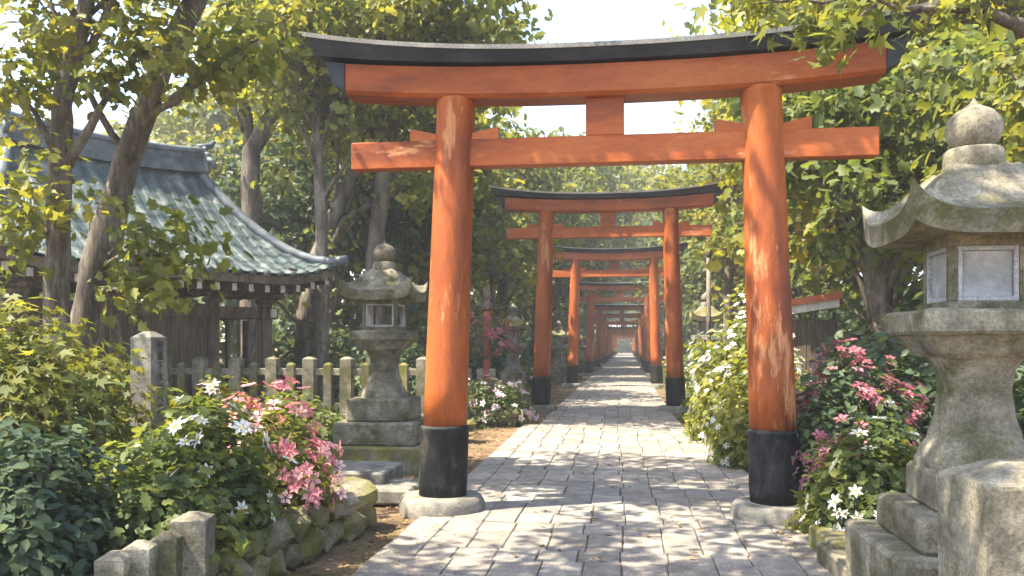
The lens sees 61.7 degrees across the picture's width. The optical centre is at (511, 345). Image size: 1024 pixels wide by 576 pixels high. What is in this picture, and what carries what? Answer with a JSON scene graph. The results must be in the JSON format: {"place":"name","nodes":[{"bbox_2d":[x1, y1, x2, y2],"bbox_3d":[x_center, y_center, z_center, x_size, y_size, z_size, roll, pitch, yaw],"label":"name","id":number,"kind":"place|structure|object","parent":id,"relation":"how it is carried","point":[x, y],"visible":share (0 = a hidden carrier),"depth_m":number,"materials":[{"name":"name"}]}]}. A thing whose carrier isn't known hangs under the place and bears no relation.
{"place":"outdoors","nodes":[
{"label":"outdoors","id":0,"kind":"place"},
{"bbox_2d":[37,344,840,575],"bbox_3d":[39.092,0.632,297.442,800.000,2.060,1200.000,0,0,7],"label":"ground","id":1,"kind":"structure","parent":0,"point":[321,564],"depth_m":7.64,"materials":[{"name":"soil"}]},
{"bbox_2d":[0,412,144,575],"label":"leafy shrub","id":2,"kind":"object","parent":1,"relation":"on","point":[30,518],"visible":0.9,"depth_m":4.71,"materials":[{"name":"green plant"}]},
{"bbox_2d":[0,272,167,495],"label":"leafy shrub","id":3,"kind":"object","parent":1,"relation":"on","point":[32,402],"visible":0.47,"depth_m":6.79,"materials":[{"name":"green plant"}]},
{"bbox_2d":[0,0,202,410],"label":"slender tree","id":4,"kind":"object","parent":1,"relation":"on","point":[73,47],"visible":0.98,"depth_m":8.81,"materials":[{"name":"green plant"}]},
{"bbox_2d":[94,550,130,575],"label":"stone post","id":5,"kind":"object","parent":1,"relation":"on","point":[114,563],"visible":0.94,"depth_m":4.53,"materials":[{"name":"stone"}]},
{"bbox_2d":[39,369,193,448],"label":"leafy shrub","id":6,"kind":"object","parent":1,"relation":"on","point":[170,390],"visible":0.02,"depth_m":10.30,"materials":[{"name":"green plant"}]},
{"bbox_2d":[47,447,198,492],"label":"leafy shrub","id":7,"kind":"object","parent":1,"relation":"on","point":[118,460],"depth_m":6.62,"materials":[{"name":"green plant"}]},
{"bbox_2d":[1,427,255,574],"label":"leafy shrub","id":8,"kind":"object","parent":1,"relation":"on","point":[150,518],"visible":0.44,"depth_m":5.16,"materials":[{"name":"green plant"}]},
{"bbox_2d":[121,539,157,575],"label":"stone post","id":9,"kind":"object","parent":1,"relation":"on","point":[143,554],"visible":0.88,"depth_m":4.63,"materials":[{"name":"stone"}]},
{"bbox_2d":[130,331,166,456],"bbox_3d":[-3.388,0.646,8.000,0.234,1.551,0.234,0,0,15],"label":"stone marker","id":10,"kind":"object","parent":1,"relation":"on","point":[153,344],"visible":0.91,"depth_m":7.91,"materials":[{"name":"stone"}]},
{"bbox_2d":[0,0,326,388],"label":"leaning tree","id":11,"kind":"object","parent":1,"relation":"on","point":[99,266],"visible":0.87,"depth_m":9.69,"materials":[{"name":"green plant"}]},
{"bbox_2d":[150,531,182,575],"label":"stone post","id":12,"kind":"object","parent":1,"relation":"on","point":[170,553],"visible":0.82,"depth_m":4.78,"materials":[{"name":"stone"}]},
{"bbox_2d":[0,110,348,421],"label":"tiled hall","id":13,"kind":"structure","parent":1,"relation":"on","point":[276,269],"depth_m":15.87,"materials":[{"name":"grey tile"}]},
{"bbox_2d":[102,76,261,356],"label":"woodland tree","id":14,"kind":"object","parent":1,"relation":"on","point":[166,127],"visible":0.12,"depth_m":40.05,"materials":[{"name":"green plant"}]},
{"bbox_2d":[169,511,214,575],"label":"stone post","id":15,"kind":"object","parent":1,"relation":"on","point":[195,530],"visible":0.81,"depth_m":4.91,"materials":[{"name":"stone"}]},
{"bbox_2d":[142,135,264,301],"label":"woodland tree","id":16,"kind":"object","parent":1,"relation":"on","point":[213,178],"depth_m":25.34,"materials":[{"name":"green plant"}]},
{"bbox_2d":[115,391,297,545],"bbox_3d":[-2.090,0.847,5.907,1.278,1.074,0.997,0,0,7],"label":"daisy bush","id":17,"kind":"object","parent":1,"relation":"on","point":[222,461],"visible":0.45,"depth_m":5.77,"materials":[{"name":"green plant"}]},
{"bbox_2d":[197,374,227,415],"bbox_3d":[-4.406,1.051,12.592,0.502,1.265,0.582,0,0,7],"label":"potted blossom","id":18,"kind":"object","parent":1,"relation":"on","point":[211,391],"visible":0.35,"depth_m":12.52,"materials":[{"name":"white plant"}]},
{"bbox_2d":[149,375,291,469],"bbox_3d":[-2.709,0.954,7.914,1.586,1.358,1.296,0,0,7],"label":"leafy shrub","id":19,"kind":"object","parent":1,"relation":"on","point":[220,387],"visible":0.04,"depth_m":7.85,"materials":[{"name":"green plant"}]},
{"bbox_2d":[122,0,407,362],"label":"forked tree","id":20,"kind":"object","parent":1,"relation":"on","point":[255,140],"visible":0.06,"depth_m":21.26,"materials":[{"name":"green plant"}]},
{"bbox_2d":[174,99,366,323],"bbox_3d":[-7.235,-2.915,28.177,6.810,9.464,7.481,0,0,10],"label":"woodland tree","id":21,"kind":"object","parent":1,"relation":"on","point":[223,136],"visible":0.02,"depth_m":26.56,"materials":[{"name":"green plant"}]},
{"bbox_2d":[204,375,346,531],"bbox_3d":[-1.966,0.820,6.744,1.435,1.167,1.184,0,0,7],"label":"azalea bush","id":22,"kind":"object","parent":1,"relation":"on","point":[300,473],"visible":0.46,"depth_m":6.59,"materials":[{"name":"pink plant"}]},
{"bbox_2d":[215,475,377,575],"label":"rubble wall","id":23,"kind":"structure","parent":1,"relation":"on","point":[300,539],"depth_m":6.31,"materials":[{"name":"stone"}]},
{"bbox_2d":[252,389,344,445],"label":"leafy shrub","id":24,"kind":"object","parent":1,"relation":"on","point":[324,419],"visible":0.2,"depth_m":12.74,"materials":[{"name":"green plant"}]},
{"bbox_2d":[183,0,436,411],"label":"thin tree","id":25,"kind":"object","parent":1,"relation":"on","point":[281,104],"visible":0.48,"depth_m":17.48,"materials":[{"name":"green plant"}]},
{"bbox_2d":[192,122,431,358],"bbox_3d":[-5.475,-2.391,25.293,7.451,8.550,6.808,0,0,17],"label":"woodland tree","id":26,"kind":"object","parent":1,"relation":"on","point":[293,215],"visible":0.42,"depth_m":24.17,"materials":[{"name":"green plant"}]},
{"bbox_2d":[274,320,362,401],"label":"leafy shrub","id":27,"kind":"object","parent":1,"relation":"on","point":[334,355],"visible":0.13,"depth_m":18.73,"materials":[{"name":"green plant"}]},
{"bbox_2d":[207,418,475,431],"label":"rubble wall","id":28,"kind":"structure","parent":1,"relation":"on","point":[471,423],"depth_m":14.46,"materials":[{"name":"stone"}]},
{"bbox_2d":[167,356,425,418],"bbox_3d":[-3.542,0.728,14.889,5.504,1.064,0.300,0,0,7],"label":"stone fence","id":29,"kind":"object","parent":28,"relation":"on","point":[309,371],"visible":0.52,"depth_m":14.87,"materials":[{"name":"stone"}]},
{"bbox_2d":[215,0,499,394],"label":"twin trunk tree","id":30,"kind":"object","parent":1,"relation":"on","point":[306,310],"visible":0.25,"depth_m":18.73,"materials":[{"name":"green plant"}]},
{"bbox_2d":[312,460,402,483],"bbox_3d":[-1.733,1.485,9.562,0.859,0.286,0.964,0,0,5],"label":"stone step","id":31,"kind":"object","parent":1,"relation":"on","point":[378,472],"visible":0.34,"depth_m":9.42,"materials":[{"name":"stone"}]},
{"bbox_2d":[327,240,427,475],"bbox_3d":[-1.678,0.146,11.299,1.335,3.067,1.337,0,0,7],"label":"stone lantern","id":32,"kind":"object","parent":1,"relation":"on","point":[383,421],"visible":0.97,"depth_m":10.93,"materials":[{"name":"stone"}]},
{"bbox_2d":[374,478,418,504],"bbox_3d":[-1.242,1.546,9.101,0.510,0.162,0.808,0,0,5],"label":"stone step","id":33,"kind":"object","parent":1,"relation":"on","point":[392,491],"visible":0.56,"depth_m":8.79,"materials":[{"name":"stone"}]},
{"bbox_2d":[245,0,552,362],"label":"tall tree","id":34,"kind":"object","parent":1,"relation":"on","point":[469,25],"visible":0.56,"depth_m":17.05,"materials":[{"name":"green plant"}]},
{"bbox_2d":[334,342,474,418],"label":"leafy shrub","id":35,"kind":"object","parent":1,"relation":"on","point":[412,385],"visible":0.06,"depth_m":16.46,"materials":[{"name":"green plant"}]},
{"bbox_2d":[311,94,564,358],"bbox_3d":[-2.779,-3.685,26.476,8.361,11.366,9.282,0,0,-15],"label":"woodland tree","id":36,"kind":"object","parent":1,"relation":"on","point":[485,202],"visible":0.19,"depth_m":25.88,"materials":[{"name":"green plant"}]},
{"bbox_2d":[400,329,481,387],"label":"leafy shrub","id":37,"kind":"object","parent":1,"relation":"on","point":[473,364],"visible":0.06,"depth_m":25.31,"materials":[{"name":"green plant"}]},
{"bbox_2d":[357,178,529,336],"bbox_3d":[-3.330,-2.868,32.819,7.609,9.555,8.328,0,0,6],"label":"woodland tree","id":38,"kind":"object","parent":1,"relation":"on","point":[487,270],"visible":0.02,"depth_m":32.54,"materials":[{"name":"green plant"}]},
{"bbox_2d":[58,358,837,509],"bbox_3d":[3.250,1.265,32.469,26.324,1.171,55.150,0,0,7],"label":"ground cover","id":39,"kind":"object","parent":1,"relation":"on","point":[323,433],"depth_m":15.97,"materials":[{"name":"green plant"}]},
{"bbox_2d":[0,261,922,380],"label":"undergrowth","id":40,"kind":"object","parent":1,"relation":"on","point":[846,318],"visible":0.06,"depth_m":29.63,"materials":[{"name":"green plant"}]},
{"bbox_2d":[468,368,495,406],"bbox_3d":[-1.099,1.069,18.904,1.506,1.127,0.158,0,0,7],"label":"stone fence","id":41,"kind":"object","parent":1,"relation":"on","point":[480,373],"visible":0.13,"depth_m":18.78,"materials":[{"name":"stone"}]},
{"bbox_2d":[480,285,492,398],"bbox_3d":[-0.571,0.110,19.500,0.300,3.020,0.292,0,0,7],"label":"red post","id":42,"kind":"object","parent":1,"relation":"on","point":[486,306],"visible":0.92,"depth_m":19.43,"materials":[{"name":"paint"}]},
{"bbox_2d":[469,310,520,359],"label":"blossom vine","id":43,"kind":"object","parent":42,"relation":"attached to","point":[492,333],"visible":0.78,"depth_m":19.38,"materials":[{"name":"pink plant"}]},
{"bbox_2d":[469,324,506,377],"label":"leafy shrub","id":44,"kind":"object","parent":1,"relation":"on","point":[496,364],"visible":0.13,"depth_m":28.68,"materials":[{"name":"green plant"}]},
{"bbox_2d":[468,408,522,426],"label":"rubble wall","id":45,"kind":"structure","parent":1,"relation":"on","point":[513,413],"depth_m":17.16,"materials":[{"name":"stone"}]},
{"bbox_2d":[468,374,544,427],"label":"azalea bush","id":46,"kind":"object","parent":1,"relation":"on","point":[492,403],"visible":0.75,"depth_m":17.29,"materials":[{"name":"green plant"}]},
{"bbox_2d":[497,303,528,403],"bbox_3d":[0.035,0.246,24.000,0.782,2.857,0.784,0,0,7],"label":"stone lantern","id":47,"kind":"object","parent":1,"relation":"on","point":[513,368],"visible":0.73,"depth_m":23.77,"materials":[{"name":"stone"}]},
{"bbox_2d":[520,365,532,392],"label":"white bush","id":48,"kind":"object","parent":1,"relation":"on","point":[525,368],"visible":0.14,"depth_m":29.31,"materials":[{"name":"grey plant"}]},
{"bbox_2d":[470,119,615,361],"bbox_3d":[-0.489,-3.977,38.614,9.747,11.935,8.779,0,0,-25],"label":"woodland tree","id":49,"kind":"object","parent":1,"relation":"on","point":[541,179],"visible":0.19,"depth_m":37.86,"materials":[{"name":"green plant"}]},
{"bbox_2d":[519,323,567,370],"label":"leafy shrub","id":50,"kind":"object","parent":1,"relation":"on","point":[526,353],"visible":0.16,"depth_m":41.39,"materials":[{"name":"green plant"}]},
{"bbox_2d":[281,379,807,575],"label":"fallen leaves","id":51,"kind":"object","parent":1,"relation":"on","point":[396,527],"visible":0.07,"depth_m":8.18,"materials":[{"name":"brown plant"}]},
{"bbox_2d":[471,168,622,358],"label":"woodland tree","id":52,"kind":"object","parent":1,"relation":"on","point":[583,264],"visible":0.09,"depth_m":45.09,"materials":[{"name":"green plant"}]},
{"bbox_2d":[550,320,567,384],"bbox_3d":[1.900,0.320,35.000,0.740,2.703,0.742,0,0,7],"label":"stone lantern","id":53,"kind":"object","parent":1,"relation":"on","point":[558,367],"visible":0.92,"depth_m":34.72,"materials":[{"name":"stone"}]},
{"bbox_2d":[508,181,617,331],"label":"woodland tree","id":54,"kind":"object","parent":1,"relation":"on","point":[591,279],"visible":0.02,"depth_m":53.87,"materials":[{"name":"green plant"}]},
{"bbox_2d":[520,240,623,335],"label":"woodland tree","id":55,"kind":"object","parent":1,"relation":"on","point":[606,267],"visible":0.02,"depth_m":65.86,"materials":[{"name":"green plant"}]},
{"bbox_2d":[578,331,585,361],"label":"stone lantern","id":56,"kind":"object","parent":1,"relation":"on","point":[582,340],"visible":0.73,"depth_m":59.82,"materials":[{"name":"stone"}]},
{"bbox_2d":[503,123,665,356],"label":"woodland tree","id":57,"kind":"object","parent":1,"relation":"on","point":[609,181],"visible":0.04,"depth_m":51.27,"materials":[{"name":"green plant"}]},
{"bbox_2d":[554,277,619,336],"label":"woodland tree","id":58,"kind":"object","parent":1,"relation":"on","point":[580,324],"visible":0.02,"depth_m":91.55,"materials":[{"name":"green plant"}]},
{"bbox_2d":[488,181,727,413],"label":"torii gate","id":59,"kind":"structure","parent":1,"relation":"on","point":[669,203],"depth_m":20.71,"materials":[{"name":"paint"}]},
{"bbox_2d":[565,279,663,375],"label":"torii gate","id":60,"kind":"structure","parent":1,"relation":"on","point":[591,298],"depth_m":45.57,"materials":[{"name":"paint"}]},
{"bbox_2d":[594,320,638,361],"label":"torii gate","id":61,"kind":"structure","parent":1,"relation":"on","point":[608,328],"depth_m":82.25,"materials":[{"name":"paint"}]},
{"bbox_2d":[566,164,669,307],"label":"woodland tree","id":62,"kind":"object","parent":1,"relation":"on","point":[628,173],"visible":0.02,"depth_m":71.97,"materials":[{"name":"green plant"}]},
{"bbox_2d":[594,312,641,364],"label":"torii gate","id":63,"kind":"structure","parent":1,"relation":"on","point":[605,322],"depth_m":70.33,"materials":[{"name":"paint"}]},
{"bbox_2d":[301,0,937,525],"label":"torii gate","id":64,"kind":"structure","parent":1,"relation":"on","point":[459,84],"depth_m":8.00,"materials":[{"name":"paint"}]},
{"bbox_2d":[553,242,689,388],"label":"torii gate","id":65,"kind":"structure","parent":1,"relation":"on","point":[575,256],"depth_m":32.62,"materials":[{"name":"paint"}]},
{"bbox_2d":[580,302,663,369],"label":"torii gate","id":66,"kind":"structure","parent":1,"relation":"on","point":[599,315],"depth_m":57.93,"materials":[{"name":"paint"}]},
{"bbox_2d":[608,326,636,359],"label":"torii gate","id":67,"kind":"structure","parent":1,"relation":"on","point":[609,347],"depth_m":94.16,"materials":[{"name":"paint"}]},
{"bbox_2d":[611,330,635,358],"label":"torii gate","id":68,"kind":"structure","parent":1,"relation":"on","point":[612,334],"depth_m":106.03,"materials":[{"name":"paint"}]},
{"bbox_2d":[616,240,690,331],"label":"woodland tree","id":69,"kind":"object","parent":1,"relation":"on","point":[632,278],"depth_m":82.12,"materials":[{"name":"green plant"}]},
{"bbox_2d":[616,164,693,335],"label":"woodland tree","id":70,"kind":"object","parent":1,"relation":"on","point":[662,313],"visible":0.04,"depth_m":77.37,"materials":[{"name":"green plant"}]},
{"bbox_2d":[625,212,715,343],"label":"woodland tree","id":71,"kind":"object","parent":1,"relation":"on","point":[692,326],"visible":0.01,"depth_m":68.56,"materials":[{"name":"green plant"}]},
{"bbox_2d":[662,364,691,396],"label":"white bush","id":72,"kind":"object","parent":1,"relation":"on","point":[687,375],"visible":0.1,"depth_m":27.63,"materials":[{"name":"green plant"}]},
{"bbox_2d":[661,328,698,361],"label":"leafy shrub","id":73,"kind":"object","parent":1,"relation":"on","point":[663,348],"visible":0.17,"depth_m":52.60,"materials":[{"name":"green plant"}]},
{"bbox_2d":[626,212,738,333],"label":"woodland tree","id":74,"kind":"object","parent":1,"relation":"on","point":[647,239],"visible":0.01,"depth_m":56.96,"materials":[{"name":"green plant"}]},
{"bbox_2d":[630,164,739,327],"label":"woodland tree","id":75,"kind":"object","parent":1,"relation":"on","point":[673,170],"visible":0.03,"depth_m":46.33,"materials":[{"name":"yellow plant"}]},
{"bbox_2d":[646,99,743,344],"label":"slim tree","id":76,"kind":"object","parent":1,"relation":"on","point":[727,261],"visible":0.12,"depth_m":26.86,"materials":[{"name":"green plant"}]},
{"bbox_2d":[676,371,717,421],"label":"white bush","id":77,"kind":"object","parent":1,"relation":"on","point":[685,401],"visible":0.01,"depth_m":18.25,"materials":[{"name":"green plant"}]},
{"bbox_2d":[689,292,723,392],"bbox_3d":[5.548,0.069,24.500,0.884,3.226,0.886,0,0,7],"label":"stone lantern","id":78,"kind":"object","parent":1,"relation":"on","point":[698,315],"visible":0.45,"depth_m":24.25,"materials":[{"name":"stone"}]},
{"bbox_2d":[705,238,711,365],"bbox_3d":[5.274,-0.580,23.000,0.170,4.600,0.170,0,0,7],"label":"trunk","id":79,"kind":"object","parent":1,"relation":"on","point":[708,255],"visible":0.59,"depth_m":22.95,"materials":[{"name":"grey plant"}]},
{"bbox_2d":[685,359,737,398],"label":"leafy shrub","id":80,"kind":"object","parent":1,"relation":"on","point":[687,385],"visible":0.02,"depth_m":22.93,"materials":[{"name":"green plant"}]},
{"bbox_2d":[623,164,801,348],"bbox_3d":[10.512,-3.373,38.163,8.644,10.744,8.558,0,0,-28],"label":"woodland tree","id":81,"kind":"object","parent":1,"relation":"on","point":[697,267],"visible":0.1,"depth_m":38.34,"materials":[{"name":"green plant"}]},
{"bbox_2d":[683,318,746,370],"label":"leafy shrub","id":82,"kind":"object","parent":1,"relation":"on","point":[695,349],"visible":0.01,"depth_m":30.05,"materials":[{"name":"green plant"}]},
{"bbox_2d":[678,283,809,446],"bbox_3d":[3.970,0.347,14.495,2.375,2.804,3.210,0,0,7],"label":"white bush","id":83,"kind":"object","parent":1,"relation":"on","point":[712,379],"visible":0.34,"depth_m":14.21,"materials":[{"name":"grey plant"}]},
{"bbox_2d":[703,347,803,472],"bbox_3d":[3.374,0.854,11.592,1.640,1.760,2.098,0,0,7],"label":"white bush","id":84,"kind":"object","parent":1,"relation":"on","point":[732,442],"visible":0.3,"depth_m":11.36,"materials":[{"name":"grey plant"}]},
{"bbox_2d":[740,292,842,397],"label":"garden shed","id":85,"kind":"structure","parent":1,"relation":"on","point":[810,336],"depth_m":16.83,"materials":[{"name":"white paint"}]},
{"bbox_2d":[739,366,844,467],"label":"azalea bush","id":86,"kind":"object","parent":1,"relation":"on","point":[743,462],"visible":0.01,"depth_m":10.49,"materials":[{"name":"green plant"}]},
{"bbox_2d":[679,106,920,321],"bbox_3d":[10.570,-3.586,30.205,8.012,11.134,8.801,0,0,-42],"label":"woodland tree","id":87,"kind":"object","parent":1,"relation":"on","point":[740,270],"visible":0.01,"depth_m":29.94,"materials":[{"name":"green plant"}]},
{"bbox_2d":[680,102,920,352],"bbox_3d":[9.245,-3.391,21.233,8.644,10.744,8.558,0,0,-40],"label":"woodland tree","id":88,"kind":"object","parent":1,"relation":"on","point":[815,286],"visible":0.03,"depth_m":20.89,"materials":[{"name":"green plant"}]},
{"bbox_2d":[809,525,845,551],"bbox_3d":[2.483,1.520,6.465,0.310,0.210,0.704,0,0,3],"label":"kerb stone","id":89,"kind":"object","parent":1,"relation":"on","point":[832,538],"visible":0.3,"depth_m":6.51,"materials":[{"name":"grey stone"}]},
{"bbox_2d":[816,541,845,575],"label":"kerb stone","id":90,"kind":"object","parent":1,"relation":"on","point":[831,559],"visible":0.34,"depth_m":6.02,"materials":[{"name":"stone"}]},
{"bbox_2d":[783,477,883,533],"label":"leafy shrub","id":91,"kind":"object","parent":1,"relation":"on","point":[804,514],"visible":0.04,"depth_m":7.37,"materials":[{"name":"green plant"}]},
{"bbox_2d":[661,0,1023,398],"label":"broad tree","id":92,"kind":"object","parent":1,"relation":"on","point":[861,106],"visible":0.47,"depth_m":12.04,"materials":[{"name":"green plant"}]},
{"bbox_2d":[671,0,1023,365],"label":"woodland tree","id":93,"kind":"object","parent":1,"relation":"on","point":[730,182],"visible":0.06,"depth_m":15.88,"materials":[{"name":"green plant"}]},
{"bbox_2d":[691,0,1023,76],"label":"maple tree","id":94,"kind":"object","parent":1,"relation":"on","point":[838,37],"visible":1,"depth_m":6.93,"materials":[{"name":"green plant"}]},
{"bbox_2d":[794,390,922,534],"bbox_3d":[2.910,1.033,6.906,1.150,1.358,1.227,0,0,7],"label":"daisy bush","id":95,"kind":"object","parent":1,"relation":"on","point":[858,494],"visible":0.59,"depth_m":6.72,"materials":[{"name":"green plant"}]},
{"bbox_2d":[791,330,929,508],"bbox_3d":[3.146,0.779,8.039,1.686,1.843,1.382,0,0,7],"label":"azalea bush","id":96,"kind":"object","parent":1,"relation":"on","point":[829,431],"visible":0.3,"depth_m":7.83,"materials":[{"name":"green plant"}]},
{"bbox_2d":[797,287,1023,495],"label":"leafy shrub","id":97,"kind":"object","parent":1,"relation":"on","point":[881,363],"visible":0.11,"depth_m":8.41,"materials":[{"name":"green plant"}]},
{"bbox_2d":[804,294,1023,430],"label":"leafy shrub","id":98,"kind":"object","parent":1,"relation":"on","point":[864,324],"visible":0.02,"depth_m":12.88,"materials":[{"name":"green plant"}]},
{"bbox_2d":[845,97,1023,575],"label":"stone lantern","id":99,"kind":"object","parent":1,"relation":"on","point":[958,221],"visible":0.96,"depth_m":4.62,"materials":[{"name":"stone"}]},
{"bbox_2d":[908,0,1023,182],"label":"broad tree","id":100,"kind":"object","parent":1,"relation":"on","point":[1010,109],"visible":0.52,"depth_m":9.27,"materials":[{"name":"green plant"}]},
{"bbox_2d":[937,459,1023,575],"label":"stone bollard","id":101,"kind":"object","parent":1,"relation":"on","point":[980,522],"visible":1,"depth_m":3.57,"materials":[{"name":"stone"}]},
{"bbox_2d":[997,0,1023,82],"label":"woodland tree","id":102,"kind":"object","parent":1,"relation":"on","point":[1012,9],"visible":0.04,"depth_m":14.33,"materials":[{"name":"green plant"}]},
{"bbox_2d":[1012,366,1023,437],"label":"leafy shrub","id":103,"kind":"object","parent":1,"relation":"on","point":[1019,405],"visible":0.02,"depth_m":5.44,"materials":[{"name":"green plant"}]},
{"bbox_2d":[1015,365,1023,427],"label":"leafy shrub","id":104,"kind":"object","parent":1,"relation":"on","point":[1019,375],"visible":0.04,"depth_m":9.38,"materials":[{"name":"green plant"}]},
{"bbox_2d":[0,0,922,343],"label":"sky","id":105,"kind":"structure","parent":0,"point":[573,20],"materials":[{"name":"white"}]},
{"bbox_2d":[351,353,832,575],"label":"path","id":106,"kind":"structure","parent":0,"point":[475,543],"depth_m":8.17,"materials":[{"name":"stone"}]},
{"bbox_2d":[423,372,807,575],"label":"path bedding","id":107,"kind":"object","parent":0,"point":[624,511],"visible":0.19,"depth_m":7.69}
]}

